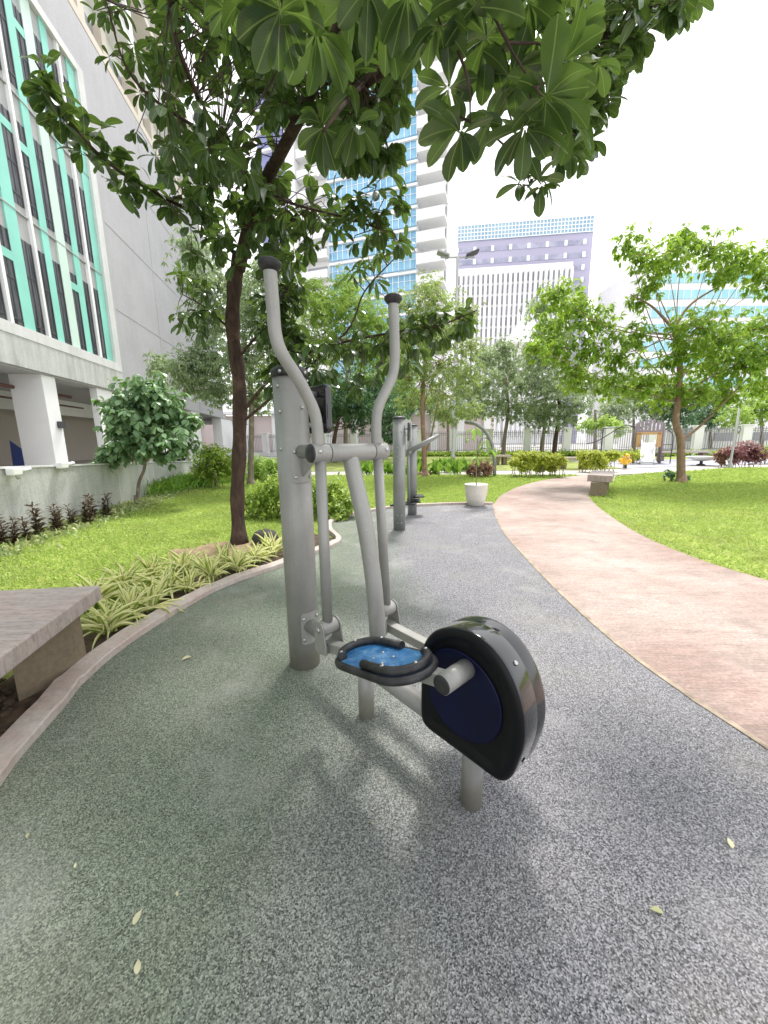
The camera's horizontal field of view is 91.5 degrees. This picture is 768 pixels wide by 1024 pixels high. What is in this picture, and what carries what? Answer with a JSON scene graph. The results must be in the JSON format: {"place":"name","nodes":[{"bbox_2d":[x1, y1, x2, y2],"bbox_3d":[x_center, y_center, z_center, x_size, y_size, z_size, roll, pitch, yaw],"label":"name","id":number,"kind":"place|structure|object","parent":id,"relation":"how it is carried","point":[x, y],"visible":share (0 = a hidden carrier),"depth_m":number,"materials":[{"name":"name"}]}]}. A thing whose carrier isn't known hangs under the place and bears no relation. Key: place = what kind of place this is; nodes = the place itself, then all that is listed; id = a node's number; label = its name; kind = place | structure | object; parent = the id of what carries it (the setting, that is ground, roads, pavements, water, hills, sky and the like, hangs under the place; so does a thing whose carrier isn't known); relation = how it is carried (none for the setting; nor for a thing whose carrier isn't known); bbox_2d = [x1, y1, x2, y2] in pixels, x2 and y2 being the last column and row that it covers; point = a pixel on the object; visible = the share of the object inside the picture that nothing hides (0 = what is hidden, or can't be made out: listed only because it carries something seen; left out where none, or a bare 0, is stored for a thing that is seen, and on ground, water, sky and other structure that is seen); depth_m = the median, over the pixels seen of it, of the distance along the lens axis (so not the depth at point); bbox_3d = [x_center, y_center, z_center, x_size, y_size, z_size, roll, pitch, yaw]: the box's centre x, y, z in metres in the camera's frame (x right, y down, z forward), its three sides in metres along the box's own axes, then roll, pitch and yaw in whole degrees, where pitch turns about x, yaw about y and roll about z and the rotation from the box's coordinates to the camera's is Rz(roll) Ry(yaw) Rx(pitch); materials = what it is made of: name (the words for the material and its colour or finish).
{"place":"outdoors","nodes":[
{"label":"outdoors","id":0,"kind":"place"},
{"bbox_2d":[0,534,334,736],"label":"planting bed","id":1,"kind":"object","parent":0,"point":[20,708],"visible":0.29,"depth_m":2.38,"materials":[{"name":"soil"}]},
{"bbox_2d":[0,678,36,732],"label":"soil clods","id":2,"kind":"object","parent":1,"relation":"on","point":[8,703],"visible":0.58,"depth_m":1.82,"materials":[{"name":"brown soil"}]},
{"bbox_2d":[0,586,101,701],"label":"stone bench","id":3,"kind":"object","parent":1,"relation":"on","point":[42,645],"visible":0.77,"depth_m":1.91,"materials":[{"name":"grey stone"}]},
{"bbox_2d":[70,570,135,607],"bbox_3d":[-2.310,0.642,2.924,0.647,0.365,0.627,8,13,37],"label":"spider plant","id":4,"kind":"object","parent":1,"relation":"on","point":[105,594],"visible":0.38,"depth_m":2.95,"materials":[{"name":"green plant"}]},
{"bbox_2d":[80,595,149,649],"bbox_3d":[-1.900,0.723,2.520,0.573,0.334,0.592,-7,13,-33],"label":"spider plant","id":5,"kind":"object","parent":1,"relation":"on","point":[107,621],"visible":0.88,"depth_m":2.49,"materials":[{"name":"green plant"}]},
{"bbox_2d":[81,580,169,623],"bbox_3d":[-1.856,0.648,2.723,0.673,0.365,0.545,0,11,4],"label":"spider plant","id":6,"kind":"object","parent":1,"relation":"on","point":[126,597],"visible":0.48,"depth_m":2.69,"materials":[{"name":"green plant"}]},
{"bbox_2d":[92,556,161,591],"bbox_3d":[-2.197,0.582,3.233,0.653,0.369,0.633,-3,11,-14],"label":"spider plant","id":7,"kind":"object","parent":1,"relation":"on","point":[128,575],"visible":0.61,"depth_m":3.20,"materials":[{"name":"green plant"}]},
{"bbox_2d":[133,552,172,578],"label":"spider plant","id":8,"kind":"object","parent":1,"relation":"on","point":[145,564],"visible":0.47,"depth_m":3.46,"materials":[{"name":"green plant"}]},
{"bbox_2d":[127,571,184,617],"bbox_3d":[-1.707,0.656,2.869,0.642,0.387,0.526,5,12,29],"label":"spider plant","id":9,"kind":"object","parent":1,"relation":"on","point":[157,590],"visible":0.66,"depth_m":2.81,"materials":[{"name":"green plant"}]},
{"bbox_2d":[133,559,195,598],"bbox_3d":[-1.783,0.577,3.127,0.522,0.350,0.645,4,12,23],"label":"spider plant","id":10,"kind":"object","parent":1,"relation":"on","point":[171,581],"visible":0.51,"depth_m":3.12,"materials":[{"name":"green plant"}]},
{"bbox_2d":[141,544,213,572],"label":"spider plant","id":11,"kind":"object","parent":1,"relation":"on","point":[180,560],"visible":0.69,"depth_m":3.63,"materials":[{"name":"green plant"}]},
{"bbox_2d":[156,561,212,592],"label":"spider plant","id":12,"kind":"object","parent":1,"relation":"on","point":[190,578],"visible":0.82,"depth_m":3.17,"materials":[{"name":"green plant"}]},
{"bbox_2d":[181,546,235,586],"bbox_3d":[-1.631,0.511,3.404,0.574,0.384,0.708,-1,11,-2],"label":"spider plant","id":13,"kind":"object","parent":1,"relation":"on","point":[209,570],"visible":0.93,"depth_m":3.39,"materials":[{"name":"green plant"}]},
{"bbox_2d":[200,539,244,569],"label":"spider plant","id":14,"kind":"object","parent":1,"relation":"on","point":[224,552],"visible":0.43,"depth_m":3.73,"materials":[{"name":"green plant"}]},
{"bbox_2d":[215,543,266,572],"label":"spider plant","id":15,"kind":"object","parent":1,"relation":"on","point":[238,560],"visible":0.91,"depth_m":3.67,"materials":[{"name":"green plant"}]},
{"bbox_2d":[229,539,277,568],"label":"spider plant","id":16,"kind":"object","parent":1,"relation":"on","point":[259,552],"visible":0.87,"depth_m":3.93,"materials":[{"name":"green plant"}]},
{"bbox_2d":[246,529,282,561],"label":"spider plant","id":17,"kind":"object","parent":1,"relation":"on","point":[268,542],"visible":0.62,"depth_m":4.20,"materials":[{"name":"green plant"}]},
{"bbox_2d":[0,474,579,684],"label":"lawn","id":18,"kind":"structure","parent":0,"point":[9,674],"depth_m":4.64,"materials":[{"name":"plant"}]},
{"bbox_2d":[6,516,23,543],"bbox_3d":[-4.661,0.242,4.712,0.213,0.394,0.189,2,11,15],"label":"cordyline","id":19,"kind":"object","parent":18,"relation":"on","point":[14,534],"visible":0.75,"depth_m":4.70,"materials":[{"name":"brown plant"}]},
{"bbox_2d":[25,501,47,535],"bbox_3d":[-4.760,0.108,5.119,0.246,0.514,0.278,-9,14,-39],"label":"cordyline","id":20,"kind":"object","parent":18,"relation":"on","point":[37,526],"visible":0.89,"depth_m":5.10,"materials":[{"name":"brown plant"}]},
{"bbox_2d":[46,504,63,532],"bbox_3d":[-4.692,0.098,5.330,0.244,0.452,0.217,6,12,29],"label":"cordyline","id":21,"kind":"object","parent":18,"relation":"on","point":[54,522],"visible":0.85,"depth_m":5.31,"materials":[{"name":"brown plant"}]},
{"bbox_2d":[77,495,95,523],"bbox_3d":[-4.685,-0.028,5.888,0.236,0.493,0.267,0,11,1],"label":"cordyline","id":22,"kind":"object","parent":18,"relation":"on","point":[85,512],"visible":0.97,"depth_m":5.88,"materials":[{"name":"brown plant"}]},
{"bbox_2d":[0,460,222,539],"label":"boundary wall","id":23,"kind":"structure","parent":18,"relation":"on","point":[43,486],"depth_m":6.21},
{"bbox_2d":[0,468,247,560],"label":"ground cover","id":24,"kind":"object","parent":18,"relation":"on","point":[6,548],"visible":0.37,"depth_m":5.63,"materials":[{"name":"green plant"}]},
{"bbox_2d":[88,372,204,503],"bbox_3d":[-4.752,-1.396,7.471,2.195,2.677,2.015,-5,12,-24],"label":"tree","id":25,"kind":"object","parent":18,"relation":"on","point":[147,419],"visible":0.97,"depth_m":7.09,"materials":[{"name":"green plant"}]},
{"bbox_2d":[143,470,260,495],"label":"lily turf","id":26,"kind":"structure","parent":18,"relation":"on","point":[182,482],"depth_m":9.63,"materials":[{"name":"green plant"}]},
{"bbox_2d":[186,442,231,488],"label":"shrub","id":27,"kind":"object","parent":18,"relation":"on","point":[215,458],"visible":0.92,"depth_m":10.27,"materials":[{"name":"green plant"}]},
{"bbox_2d":[169,541,280,559],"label":"bare soil","id":28,"kind":"structure","parent":18,"relation":"on","point":[210,549],"depth_m":4.49,"materials":[{"name":"brown soil"}]},
{"bbox_2d":[143,225,314,484],"bbox_3d":[-4.531,-4.222,10.775,5.332,7.005,3.210,8,14,39],"label":"garden tree","id":29,"kind":"object","parent":18,"relation":"on","point":[185,371],"visible":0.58,"depth_m":10.46,"materials":[{"name":"green plant"}]},
{"bbox_2d":[245,453,277,480],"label":"shrub","id":30,"kind":"object","parent":18,"relation":"on","point":[262,468],"visible":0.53,"depth_m":12.17,"materials":[{"name":"green plant"}]},
{"bbox_2d":[245,472,353,520],"bbox_3d":[-1.455,-0.043,6.369,2.195,1.295,1.070,-1,11,0],"label":"hedge","id":31,"kind":"object","parent":18,"relation":"on","point":[338,509],"visible":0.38,"depth_m":6.19,"materials":[{"name":"green plant"}]},
{"bbox_2d":[19,0,713,544],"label":"shade tree","id":32,"kind":"object","parent":18,"relation":"on","point":[285,52],"visible":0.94,"depth_m":2.39,"materials":[{"name":"green plant"}]},
{"bbox_2d":[378,269,492,476],"bbox_3d":[1.867,-4.379,12.732,4.240,6.458,3.136,-5,11,-20],"label":"garden tree","id":33,"kind":"object","parent":18,"relation":"on","point":[430,303],"visible":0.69,"depth_m":12.75,"materials":[{"name":"green plant"}]},
{"bbox_2d":[465,458,494,476],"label":"copper shrub","id":34,"kind":"object","parent":18,"relation":"on","point":[485,468],"visible":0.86,"depth_m":12.77,"materials":[{"name":"brown plant"}]},
{"bbox_2d":[464,421,495,475],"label":"climbing arch","id":35,"kind":"structure","parent":18,"relation":"on","point":[485,431],"depth_m":12.95,"materials":[{"name":"white metal"}]},
{"bbox_2d":[507,450,567,476],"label":"trimmed hedge","id":36,"kind":"object","parent":18,"relation":"on","point":[538,462],"visible":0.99,"depth_m":12.59,"materials":[{"name":"green plant"}]},
{"bbox_2d":[0,505,767,1023],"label":"rubber floor","id":37,"kind":"structure","parent":0,"point":[238,783],"depth_m":1.19,"materials":[{"name":"grey rubber"}]},
{"bbox_2d":[0,502,492,785],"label":"kerb","id":38,"kind":"structure","parent":37,"relation":"on","point":[23,732],"depth_m":2.05,"materials":[{"name":"concrete"}]},
{"bbox_2d":[390,416,410,530],"bbox_3d":[0.227,-0.508,5.231,0.295,1.618,0.198,-1,11,0],"label":"stretching post","id":39,"kind":"object","parent":37,"relation":"on","point":[399,429],"visible":0.99,"depth_m":5.15,"materials":[{"name":"metal"}]},
{"bbox_2d":[257,256,545,811],"bbox_3d":[-0.060,0.063,1.508,1.444,1.919,0.636,9,14,41],"label":"elliptical trainer","id":40,"kind":"object","parent":37,"relation":"on","point":[478,702],"visible":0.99,"depth_m":1.42,"materials":[{"name":"grey paint"}]},
{"bbox_2d":[405,424,438,514],"bbox_3d":[0.622,-0.669,6.224,0.567,1.560,0.440,-1,11,0],"label":"stepper station","id":41,"kind":"object","parent":37,"relation":"on","point":[413,498],"visible":0.93,"depth_m":6.21,"materials":[{"name":"metal"}]},
{"bbox_2d":[465,483,487,505],"bbox_3d":[1.791,-0.337,7.284,0.448,0.419,0.448,-1,11,0],"label":"planter","id":42,"kind":"object","parent":37,"relation":"on","point":[475,495],"visible":1,"depth_m":7.13,"materials":[{"name":"ceramic"}]},
{"bbox_2d":[457,425,496,484],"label":"sapling","id":43,"kind":"object","parent":42,"relation":"on","point":[473,431],"visible":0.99,"depth_m":7.10,"materials":[{"name":"green plant"}]},
{"bbox_2d":[246,456,617,471],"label":"lawn","id":44,"kind":"structure","parent":0,"point":[334,466],"depth_m":21.37,"materials":[{"name":"plant"}]},
{"bbox_2d":[275,263,409,442],"bbox_3d":[-3.397,-10.827,27.935,11.689,13.614,6.835,-1,11,0],"label":"garden tree","id":45,"kind":"object","parent":44,"relation":"on","point":[347,298],"visible":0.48,"depth_m":26.28,"materials":[{"name":"green plant"}]},
{"bbox_2d":[270,364,419,445],"bbox_3d":[-2.139,-6.011,22.960,8.433,5.964,6.436,4,12,23],"label":"garden tree","id":46,"kind":"object","parent":44,"relation":"on","point":[346,410],"visible":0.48,"depth_m":22.87,"materials":[{"name":"green plant"}]},
{"bbox_2d":[436,248,478,458],"bbox_3d":[4.683,-9.992,24.585,2.595,12.946,0.560,-1,11,0],"label":"lamp post","id":47,"kind":"object","parent":44,"relation":"on","point":[446,255],"visible":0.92,"depth_m":23.62,"materials":[{"name":"metal"}]},
{"bbox_2d":[462,333,536,457],"bbox_3d":[8.186,-8.201,27.047,7.909,8.542,5.063,-8,13,-35],"label":"garden tree","id":48,"kind":"object","parent":44,"relation":"on","point":[498,374],"visible":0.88,"depth_m":26.33,"materials":[{"name":"green plant"}]},
{"bbox_2d":[164,440,767,476],"bbox_3d":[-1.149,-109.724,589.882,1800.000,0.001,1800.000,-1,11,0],"label":"ground","id":49,"kind":"structure","parent":0,"point":[537,445],"depth_m":56.13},
{"bbox_2d":[0,0,248,466],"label":"concrete building","id":50,"kind":"structure","parent":49,"relation":"on","point":[90,296],"depth_m":14.11,"materials":[{"name":"white concrete"}]},
{"bbox_2d":[0,0,17,88],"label":"window","id":51,"kind":"structure","parent":50,"relation":"in","point":[3,20],"depth_m":11.05,"materials":[{"name":"black glass"}]},
{"bbox_2d":[0,103,24,208],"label":"window","id":52,"kind":"structure","parent":50,"relation":"in","point":[7,135],"depth_m":11.06,"materials":[{"name":"black glass"}]},
{"bbox_2d":[0,225,24,326],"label":"window","id":53,"kind":"structure","parent":50,"relation":"in","point":[4,236],"depth_m":10.87,"materials":[{"name":"black glass"}]},
{"bbox_2d":[9,440,24,465],"bbox_3d":[-12.594,-1.707,12.848,0.527,1.500,0.541,4,12,24],"label":"blue tarp","id":54,"kind":"object","parent":50,"relation":"hanging from","point":[17,455],"visible":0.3,"depth_m":12.63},
{"bbox_2d":[11,0,30,102],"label":"window","id":55,"kind":"structure","parent":50,"relation":"in","point":[21,42],"depth_m":11.62,"materials":[{"name":"black glass"}]},
{"bbox_2d":[16,120,38,219],"bbox_3d":[-11.094,-10.603,11.594,0.038,2.524,0.380,-2,11,-9],"label":"window","id":56,"kind":"structure","parent":50,"relation":"in","point":[21,132],"depth_m":11.67,"materials":[{"name":"black glass"}]},
{"bbox_2d":[20,238,45,334],"bbox_3d":[-10.957,-6.927,11.673,0.038,2.734,0.440,-2,11,-9],"label":"window","id":57,"kind":"structure","parent":50,"relation":"in","point":[26,248],"depth_m":11.69,"materials":[{"name":"black glass"}]},
{"bbox_2d":[33,138,54,231],"bbox_3d":[-11.213,-10.736,12.302,0.038,2.524,0.400,-2,11,-9],"label":"window","id":58,"kind":"structure","parent":50,"relation":"in","point":[38,148],"depth_m":12.33,"materials":[{"name":"black glass"}]},
{"bbox_2d":[37,250,57,339],"bbox_3d":[-11.056,-7.037,12.265,0.038,2.734,0.380,-2,11,-9],"label":"window","id":59,"kind":"structure","parent":50,"relation":"in","point":[42,262],"depth_m":12.30,"materials":[{"name":"black glass"}]},
{"bbox_2d":[52,158,70,244],"bbox_3d":[-11.354,-10.893,13.145,0.038,2.524,0.420,-2,11,-9],"label":"window","id":60,"kind":"structure","parent":50,"relation":"in","point":[58,179],"depth_m":13.18,"materials":[{"name":"black glass"}]},
{"bbox_2d":[52,260,71,344],"bbox_3d":[-11.175,-7.169,12.973,0.038,2.734,0.400,-2,11,-9],"label":"window","id":61,"kind":"structure","parent":50,"relation":"in","point":[57,271],"depth_m":12.99,"materials":[{"name":"black glass"}]},
{"bbox_2d":[67,174,83,254],"bbox_3d":[-11.477,-11.028,13.873,0.038,2.524,0.360,-2,11,-9],"label":"window","id":62,"kind":"structure","parent":50,"relation":"in","point":[70,181],"depth_m":13.90,"materials":[{"name":"black glass"}]},
{"bbox_2d":[69,272,86,350],"bbox_3d":[-11.317,-7.327,13.817,0.038,2.734,0.420,-2,11,-9],"label":"window","id":63,"kind":"structure","parent":50,"relation":"in","point":[76,299],"depth_m":13.87,"materials":[{"name":"black glass"}]},
{"bbox_2d":[79,187,93,262],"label":"window","id":64,"kind":"structure","parent":50,"relation":"in","point":[82,197],"depth_m":14.54,"materials":[{"name":"black glass"}]},
{"bbox_2d":[82,280,97,354],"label":"window","id":65,"kind":"structure","parent":50,"relation":"in","point":[85,285],"depth_m":14.56,"materials":[{"name":"black glass"}]},
{"bbox_2d":[93,288,106,358],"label":"window","id":66,"kind":"structure","parent":50,"relation":"in","point":[96,297],"depth_m":15.21,"materials":[{"name":"black glass"}]},
{"bbox_2d":[201,409,495,451],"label":"building","id":67,"kind":"structure","parent":49,"relation":"on","point":[264,424],"depth_m":50.74,"materials":[{"name":"white paint"}]},
{"bbox_2d":[254,3,461,413],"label":"glass tower","id":68,"kind":"structure","parent":49,"relation":"on","point":[432,195],"depth_m":56.93,"materials":[{"name":"blue glass"}]},
{"bbox_2d":[417,362,487,450],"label":"distant tree","id":69,"kind":"object","parent":49,"relation":"on","point":[462,401],"visible":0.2,"depth_m":42.55,"materials":[{"name":"green plant"}]},
{"bbox_2d":[390,448,721,456],"bbox_3d":[14.072,-4.609,28.959,43.852,0.713,2.877,2,11,13],"label":"fence planting","id":70,"kind":"object","parent":49,"relation":"on","point":[511,452],"visible":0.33,"depth_m":29.52,"materials":[{"name":"green plant"}]},
{"bbox_2d":[574,409,631,450],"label":"distant tree","id":71,"kind":"object","parent":49,"relation":"on","point":[595,424],"visible":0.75,"depth_m":38.81,"materials":[{"name":"green plant"}]},
{"bbox_2d":[593,366,683,447],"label":"distant tree","id":72,"kind":"object","parent":49,"relation":"on","point":[615,408],"visible":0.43,"depth_m":43.86,"materials":[{"name":"green plant"}]},
{"bbox_2d":[641,375,760,448],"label":"distant tree","id":73,"kind":"object","parent":49,"relation":"on","point":[699,416],"visible":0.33,"depth_m":43.31,"materials":[{"name":"green plant"}]},
{"bbox_2d":[711,382,767,447],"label":"distant tree","id":74,"kind":"object","parent":49,"relation":"on","point":[750,414],"visible":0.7,"depth_m":41.23,"materials":[{"name":"green plant"}]},
{"bbox_2d":[174,0,767,439],"label":"sky","id":75,"kind":"structure","parent":0,"point":[688,143],"materials":[{"name":"white"}]},
{"bbox_2d":[245,465,767,474],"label":"pale path","id":76,"kind":"structure","parent":0,"point":[632,471],"depth_m":15.28,"materials":[{"name":"grey concrete"}]},
{"bbox_2d":[575,448,621,472],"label":"trimmed hedge","id":77,"kind":"object","parent":76,"relation":"on","point":[590,460],"visible":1,"depth_m":14.45,"materials":[{"name":"green plant"}]},
{"bbox_2d":[712,447,730,466],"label":"copper shrub","id":78,"kind":"object","parent":76,"relation":"on","point":[720,458],"visible":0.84,"depth_m":16.40,"materials":[{"name":"brown plant"}]},
{"bbox_2d":[721,440,767,467],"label":"wine shrub","id":79,"kind":"object","parent":76,"relation":"on","point":[746,452],"visible":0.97,"depth_m":15.88,"materials":[{"name":"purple plant"}]},
{"bbox_2d":[488,308,562,446],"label":"building","id":80,"kind":"structure","parent":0,"point":[518,330],"depth_m":68.24,"materials":[{"name":"white paint"}]},
{"bbox_2d":[457,215,594,443],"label":"office block","id":81,"kind":"structure","parent":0,"point":[507,270],"depth_m":132.51,"materials":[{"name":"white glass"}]},
{"bbox_2d":[458,294,551,305],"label":"strip window","id":82,"kind":"structure","parent":81,"relation":"in","point":[526,294],"depth_m":133.94,"materials":[{"name":"grey glass"}]},
{"bbox_2d":[458,281,558,295],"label":"strip window","id":83,"kind":"structure","parent":81,"relation":"in","point":[557,281],"depth_m":133.36,"materials":[{"name":"grey glass"}]},
{"bbox_2d":[458,269,569,284],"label":"strip window","id":84,"kind":"structure","parent":81,"relation":"in","point":[569,269],"depth_m":132.35,"materials":[{"name":"grey glass"}]},
{"bbox_2d":[458,238,587,253],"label":"strip window","id":85,"kind":"structure","parent":81,"relation":"in","point":[583,241],"depth_m":131.75,"materials":[{"name":"white glass"}]},
{"bbox_2d":[459,251,586,265],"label":"strip window","id":86,"kind":"structure","parent":81,"relation":"in","point":[580,254],"depth_m":132.51,"materials":[{"name":"white glass"}]},
{"bbox_2d":[494,475,767,743],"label":"path","id":87,"kind":"structure","parent":0,"point":[696,628],"depth_m":3.05,"materials":[{"name":"concrete"}]},
{"bbox_2d":[492,504,767,748],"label":"path edging","id":88,"kind":"object","parent":87,"relation":"on","point":[724,718],"visible":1,"depth_m":2.10,"materials":[{"name":"beige concrete"}]},
{"bbox_2d":[550,456,738,460],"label":"lawn","id":89,"kind":"structure","parent":0,"point":[672,457],"depth_m":25.21,"materials":[{"name":"plant"}]},
{"bbox_2d":[246,424,767,455],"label":"iron fence","id":90,"kind":"object","parent":89,"relation":"on","point":[745,433],"visible":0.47,"depth_m":29.10,"materials":[{"name":"metal"}]},
{"bbox_2d":[513,274,578,451],"bbox_3d":[12.698,-10.833,29.089,8.061,12.867,4.994,-8,13,-34],"label":"garden tree","id":91,"kind":"object","parent":89,"relation":"on","point":[540,310],"visible":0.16,"depth_m":27.70,"materials":[{"name":"green plant"}]},
{"bbox_2d":[506,323,607,454],"bbox_3d":[11.763,-8.249,24.751,7.155,9.413,5.456,-8,13,-34],"label":"garden tree","id":92,"kind":"object","parent":89,"relation":"on","point":[559,414],"visible":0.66,"depth_m":24.21,"materials":[{"name":"green plant"}]},
{"bbox_2d":[573,459,767,467],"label":"playground floor","id":93,"kind":"structure","parent":0,"point":[666,463],"depth_m":18.82,"materials":[{"name":"rubber"}]},
{"bbox_2d":[586,419,673,464],"bbox_3d":[13.426,-3.792,20.102,3.678,2.240,2.649,25,27,66],"label":"playset","id":94,"kind":"object","parent":93,"relation":"on","point":[647,450],"visible":0.99,"depth_m":19.18,"materials":[{"name":"plastic"}]},
{"bbox_2d":[585,260,767,442],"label":"striped building","id":95,"kind":"structure","parent":0,"point":[618,291],"depth_m":111.45,"materials":[{"name":"white paint"}]},
{"bbox_2d":[643,340,764,350],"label":"strip window","id":96,"kind":"structure","parent":95,"relation":"in","point":[658,346],"depth_m":112.59,"materials":[{"name":"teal glass"}]},
{"bbox_2d":[650,305,767,317],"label":"strip window","id":97,"kind":"structure","parent":95,"relation":"in","point":[653,314],"depth_m":110.77,"materials":[{"name":"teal glass"}]},
{"bbox_2d":[651,289,767,298],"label":"strip window","id":98,"kind":"structure","parent":95,"relation":"in","point":[726,293],"depth_m":109.94,"materials":[{"name":"white glass"}]},
{"bbox_2d":[655,272,767,282],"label":"strip window","id":99,"kind":"structure","parent":95,"relation":"in","point":[674,278],"depth_m":109.16,"materials":[{"name":"white glass"}]},
{"bbox_2d":[589,466,767,579],"bbox_3d":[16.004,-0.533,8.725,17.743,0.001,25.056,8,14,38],"label":"lawn","id":100,"kind":"structure","parent":0,"point":[717,546],"depth_m":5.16,"materials":[{"name":"plant"}]},
{"bbox_2d":[587,470,614,495],"bbox_3d":[5.159,-0.686,8.900,0.487,0.490,1.698,6,13,32],"label":"stone bench","id":101,"kind":"object","parent":100,"relation":"on","point":[601,480],"visible":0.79,"depth_m":8.29,"materials":[{"name":"grey stone"}]},
{"bbox_2d":[523,220,767,481],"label":"garden tree","id":102,"kind":"object","parent":100,"relation":"on","point":[755,361],"visible":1,"depth_m":9.82,"materials":[{"name":"green plant"}]},
{"bbox_2d":[618,427,767,448],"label":"building","id":103,"kind":"structure","parent":0,"point":[629,444],"depth_m":47.24,"materials":[{"name":"white paint"}]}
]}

